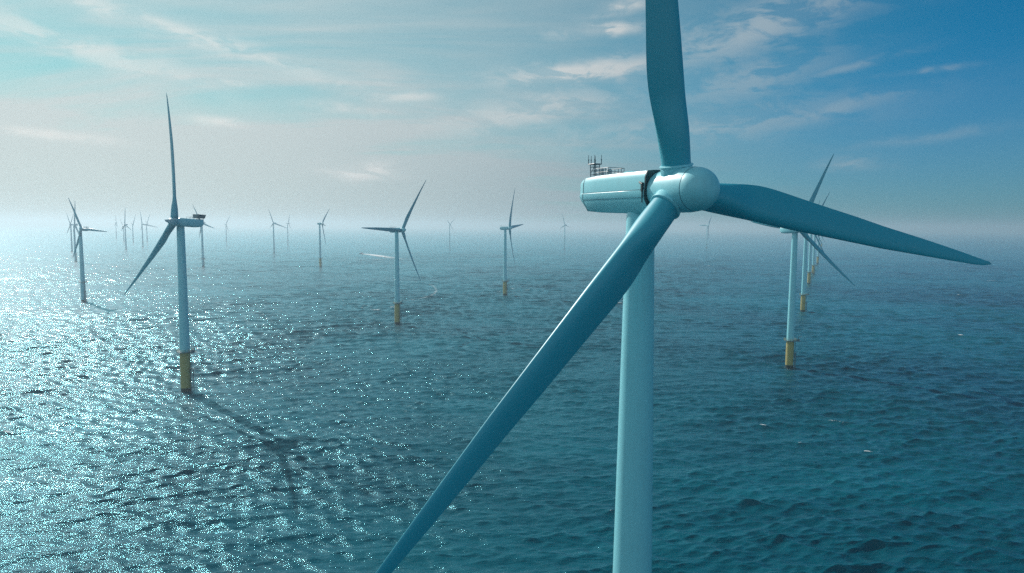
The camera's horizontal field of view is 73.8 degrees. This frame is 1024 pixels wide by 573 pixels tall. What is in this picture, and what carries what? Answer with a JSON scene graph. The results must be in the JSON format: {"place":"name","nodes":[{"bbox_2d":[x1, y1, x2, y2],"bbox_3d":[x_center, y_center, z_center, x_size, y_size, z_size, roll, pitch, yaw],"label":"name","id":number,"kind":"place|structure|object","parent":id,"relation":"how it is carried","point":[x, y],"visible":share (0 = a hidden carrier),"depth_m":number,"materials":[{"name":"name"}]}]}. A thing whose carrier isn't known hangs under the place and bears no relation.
{"place":"outdoors","nodes":[
{"label":"outdoors","id":0,"kind":"place"},
{"bbox_2d":[0,225,1023,572],"bbox_3d":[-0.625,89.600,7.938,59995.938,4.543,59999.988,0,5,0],"label":"sea","id":1,"kind":"structure","parent":0,"point":[328,415],"depth_m":344.23,"materials":[{"name":"liquid"}]},
{"bbox_2d":[66,214,73,251],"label":"wind turbine","id":2,"kind":"object","parent":1,"relation":"in","point":[70,224],"visible":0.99,"depth_m":2138.43,"materials":[{"name":"paint"}]},
{"bbox_2d":[73,206,78,261],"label":"wind turbine","id":3,"kind":"object","parent":1,"relation":"in","point":[75,225],"visible":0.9,"depth_m":1591.73,"materials":[{"name":"paint"}]},
{"bbox_2d":[68,198,106,300],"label":"wind turbine","id":4,"kind":"object","parent":1,"relation":"in","point":[82,282],"visible":0.99,"depth_m":782.11,"materials":[{"name":"paint"}]},
{"bbox_2d":[122,218,130,249],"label":"wind turbine","id":5,"kind":"object","parent":1,"relation":"in","point":[125,225],"visible":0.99,"depth_m":2341.86,"materials":[{"name":"paint"}]},
{"bbox_2d":[140,212,154,246],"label":"wind turbine","id":6,"kind":"object","parent":1,"relation":"in","point":[142,230],"visible":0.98,"depth_m":2629.32,"materials":[{"name":"paint"}]},
{"bbox_2d":[124,93,205,391],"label":"wind turbine","id":7,"kind":"object","parent":1,"relation":"in","point":[180,225],"visible":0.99,"depth_m":363.53,"materials":[{"name":"paint"}]},
{"bbox_2d":[192,204,214,266],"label":"wind turbine","id":8,"kind":"object","parent":1,"relation":"in","point":[202,245],"visible":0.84,"depth_m":1429.65,"materials":[{"name":"paint"}]},
{"bbox_2d":[269,211,285,252],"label":"wind turbine","id":9,"kind":"object","parent":1,"relation":"in","point":[273,234],"visible":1,"depth_m":2132.71,"materials":[{"name":"paint"}]},
{"bbox_2d":[286,216,290,243],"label":"wind turbine","id":10,"kind":"object","parent":1,"relation":"in","point":[287,230],"visible":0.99,"depth_m":3098.33,"materials":[{"name":"paint"}]},
{"bbox_2d":[317,210,328,266],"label":"wind turbine","id":11,"kind":"object","parent":1,"relation":"in","point":[320,258],"visible":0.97,"depth_m":1465.00,"materials":[{"name":"paint"}]},
{"bbox_2d":[362,181,425,324],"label":"wind turbine","id":12,"kind":"object","parent":1,"relation":"in","point":[397,301],"visible":1,"depth_m":618.72,"materials":[{"name":"paint"}]},
{"bbox_2d":[448,220,453,245],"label":"wind turbine","id":13,"kind":"object","parent":1,"relation":"in","point":[449,231],"visible":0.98,"depth_m":3054.34,"materials":[{"name":"paint"}]},
{"bbox_2d":[500,190,522,294],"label":"wind turbine","id":14,"kind":"object","parent":1,"relation":"in","point":[505,280],"visible":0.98,"depth_m":887.99,"materials":[{"name":"paint"}]},
{"bbox_2d":[560,214,568,246],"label":"wind turbine","id":15,"kind":"object","parent":1,"relation":"in","point":[564,231],"visible":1,"depth_m":2926.58,"materials":[{"name":"paint"}]},
{"bbox_2d":[376,0,990,572],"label":"wind turbine","id":16,"kind":"object","parent":1,"relation":"in","point":[652,204],"visible":1,"depth_m":62.04,"materials":[{"name":"paint"}]},
{"bbox_2d":[699,216,711,247],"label":"wind turbine","id":17,"kind":"object","parent":1,"relation":"in","point":[707,230],"visible":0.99,"depth_m":3041.19,"materials":[{"name":"paint"}]},
{"bbox_2d":[751,154,854,368],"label":"wind turbine","id":18,"kind":"object","parent":1,"relation":"in","point":[790,352],"visible":0.78,"depth_m":436.23,"materials":[{"name":"paint"}]},
{"bbox_2d":[799,192,829,311],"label":"wind turbine","id":19,"kind":"object","parent":1,"relation":"in","point":[803,292],"visible":0.6,"depth_m":733.90,"materials":[{"name":"paint"}]},
{"bbox_2d":[807,201,821,283],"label":"wind turbine","id":20,"kind":"object","parent":1,"relation":"in","point":[809,278],"visible":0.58,"depth_m":1104.13,"materials":[{"name":"paint"}]},
{"bbox_2d":[812,235,824,273],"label":"wind turbine","id":21,"kind":"object","parent":1,"relation":"in","point":[813,262],"visible":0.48,"depth_m":1343.66,"materials":[{"name":"paint"}]},
{"bbox_2d":[817,236,819,262],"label":"wind turbine","id":22,"kind":"object","parent":1,"relation":"in","point":[818,252],"visible":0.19,"depth_m":1750.46,"materials":[{"name":"paint"}]},
{"bbox_2d":[0,0,1023,231],"label":"sky","id":23,"kind":"structure","parent":0,"point":[301,110],"materials":[{"name":"blue"}]}
]}

